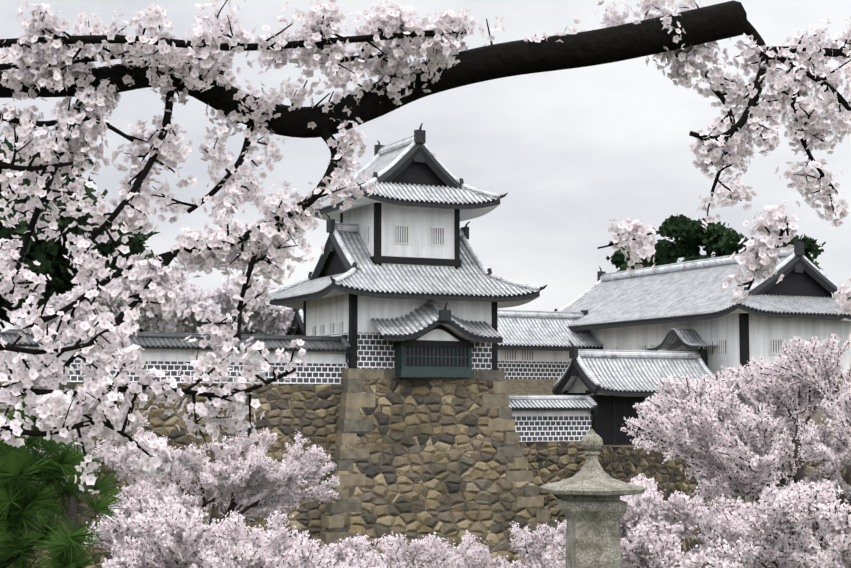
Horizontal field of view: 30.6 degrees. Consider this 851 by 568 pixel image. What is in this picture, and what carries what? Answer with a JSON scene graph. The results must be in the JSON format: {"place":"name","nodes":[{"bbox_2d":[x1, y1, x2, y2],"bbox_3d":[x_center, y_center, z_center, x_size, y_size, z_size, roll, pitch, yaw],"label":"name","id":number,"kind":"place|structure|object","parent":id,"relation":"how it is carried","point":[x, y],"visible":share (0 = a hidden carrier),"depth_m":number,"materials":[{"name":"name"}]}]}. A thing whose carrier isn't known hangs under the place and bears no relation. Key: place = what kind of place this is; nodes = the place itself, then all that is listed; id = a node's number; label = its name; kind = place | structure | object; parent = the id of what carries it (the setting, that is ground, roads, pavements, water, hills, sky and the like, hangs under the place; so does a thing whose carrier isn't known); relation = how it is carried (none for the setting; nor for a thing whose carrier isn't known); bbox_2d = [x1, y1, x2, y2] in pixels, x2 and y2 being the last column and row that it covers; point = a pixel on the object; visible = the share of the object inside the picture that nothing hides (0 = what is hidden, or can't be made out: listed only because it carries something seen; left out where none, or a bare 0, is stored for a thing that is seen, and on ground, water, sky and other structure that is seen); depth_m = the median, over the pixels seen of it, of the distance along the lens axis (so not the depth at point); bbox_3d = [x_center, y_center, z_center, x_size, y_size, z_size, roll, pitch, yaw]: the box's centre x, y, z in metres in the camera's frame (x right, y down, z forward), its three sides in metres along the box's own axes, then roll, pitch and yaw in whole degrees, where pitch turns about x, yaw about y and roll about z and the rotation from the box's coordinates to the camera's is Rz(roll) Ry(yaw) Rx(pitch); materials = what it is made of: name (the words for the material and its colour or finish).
{"place":"outdoors","nodes":[
{"label":"outdoors","id":0,"kind":"place"},
{"bbox_2d":[23,405,170,557],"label":"cherry tree","id":1,"kind":"object","parent":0,"point":[141,420],"depth_m":76.29,"materials":[{"name":"pink plant"}]},
{"bbox_2d":[38,265,205,332],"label":"cherry tree","id":2,"kind":"object","parent":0,"point":[158,323],"depth_m":100.53,"materials":[{"name":"pink plant"}]},
{"bbox_2d":[91,427,339,544],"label":"cherry tree","id":3,"kind":"object","parent":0,"point":[252,475],"depth_m":67.26,"materials":[{"name":"pink plant"}]},
{"bbox_2d":[139,272,294,334],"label":"cherry tree","id":4,"kind":"object","parent":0,"point":[275,320],"depth_m":104.74,"materials":[{"name":"pink plant"}]},
{"bbox_2d":[82,494,404,567],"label":"cherry tree","id":5,"kind":"object","parent":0,"point":[175,540],"depth_m":46.74,"materials":[{"name":"pink plant"}]},
{"bbox_2d":[318,530,525,567],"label":"cherry tree","id":6,"kind":"object","parent":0,"point":[435,545],"depth_m":54.31,"materials":[{"name":"pink plant"}]},
{"bbox_2d":[0,0,850,494],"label":"flowers","id":7,"kind":"object","parent":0,"point":[48,410],"visible":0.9,"depth_m":5.64,"materials":[{"name":"pink plant"}]},
{"bbox_2d":[0,0,850,475],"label":"cherry branch","id":8,"kind":"object","parent":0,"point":[652,36],"visible":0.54,"depth_m":5.86,"materials":[{"name":"pink plant"}]},
{"bbox_2d":[0,0,850,328],"label":"sky","id":9,"kind":"structure","parent":0,"point":[573,151],"materials":[{"name":"white"}]},
{"bbox_2d":[448,521,562,567],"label":"cherry tree","id":10,"kind":"object","parent":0,"point":[535,552],"depth_m":58.29,"materials":[{"name":"pink plant"}]},
{"bbox_2d":[542,472,841,567],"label":"cherry tree","id":11,"kind":"object","parent":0,"point":[644,505],"depth_m":48.72,"materials":[{"name":"pink plant"}]},
{"bbox_2d":[620,333,850,533],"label":"cherry tree","id":12,"kind":"object","parent":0,"point":[691,443],"depth_m":55.49,"materials":[{"name":"pink plant"}]},
{"bbox_2d":[668,479,850,567],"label":"cherry tree","id":13,"kind":"object","parent":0,"point":[839,526],"depth_m":43.90,"materials":[{"name":"pink plant"}]},
{"bbox_3d":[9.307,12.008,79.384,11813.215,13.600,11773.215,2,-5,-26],"label":"ground","id":14,"kind":"structure","parent":0,"visible":0},
{"bbox_2d":[0,177,62,277],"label":"evergreen tree","id":15,"kind":"object","parent":14,"relation":"on","point":[3,232],"visible":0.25,"depth_m":102.74,"materials":[{"name":"green plant"}]},
{"bbox_2d":[0,136,107,308],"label":"evergreen tree","id":16,"kind":"object","parent":14,"relation":"on","point":[40,258],"visible":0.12,"depth_m":106.13,"materials":[{"name":"green plant"}]},
{"bbox_2d":[0,386,124,567],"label":"pine","id":17,"kind":"object","parent":14,"relation":"on","point":[17,467],"depth_m":12.05,"materials":[{"name":"green plant"}]},
{"bbox_2d":[0,215,160,328],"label":"evergreen tree","id":18,"kind":"object","parent":14,"relation":"on","point":[60,282],"visible":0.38,"depth_m":112.72,"materials":[{"name":"green plant"}]},
{"bbox_2d":[0,382,341,567],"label":"stone wall","id":19,"kind":"structure","parent":14,"relation":"on","point":[310,412],"depth_m":81.95,"materials":[{"name":"stone"}]},
{"bbox_2d":[0,329,598,535],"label":"castle walls","id":20,"kind":"structure","parent":14,"relation":"on","point":[553,430],"depth_m":84.81,"materials":[{"name":"paint"}]},
{"bbox_2d":[319,371,551,567],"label":"turret stone base","id":21,"kind":"object","parent":14,"relation":"on","point":[432,463],"depth_m":85.04,"materials":[{"name":"brown stone"}]},
{"bbox_2d":[316,368,555,552],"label":"cornerstones","id":22,"kind":"object","parent":21,"relation":"attached to","point":[352,395],"visible":0.56,"depth_m":84.42,"materials":[{"name":"beige stone"}]},
{"bbox_2d":[266,123,546,377],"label":"turret","id":23,"kind":"object","parent":22,"relation":"on","point":[402,279],"visible":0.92,"depth_m":87.45,"materials":[{"name":"white paint"}]},
{"bbox_2d":[285,235,850,447],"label":"gate complex","id":24,"kind":"structure","parent":14,"relation":"on","point":[618,344],"depth_m":100.24,"materials":[{"name":"paint"}]},
{"bbox_2d":[540,429,644,567],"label":"stone lantern","id":25,"kind":"object","parent":14,"relation":"on","point":[592,506],"visible":1,"depth_m":13.60,"materials":[{"name":"stone"}]},
{"bbox_2d":[606,246,676,271],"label":"pine tree","id":26,"kind":"object","parent":14,"relation":"on","point":[617,258],"visible":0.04,"depth_m":137.97,"materials":[{"name":"green plant"}]},
{"bbox_2d":[651,214,753,262],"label":"pine tree","id":27,"kind":"object","parent":14,"relation":"on","point":[689,235],"depth_m":123.86,"materials":[{"name":"green plant"}]},
{"bbox_2d":[598,445,850,560],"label":"stone wall","id":28,"kind":"structure","parent":14,"relation":"on","point":[625,463],"depth_m":86.51,"materials":[{"name":"brown stone"}]},
{"bbox_2d":[755,234,825,269],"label":"pine tree","id":29,"kind":"object","parent":14,"relation":"on","point":[811,246],"visible":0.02,"depth_m":131.24,"materials":[{"name":"green plant"}]}
]}

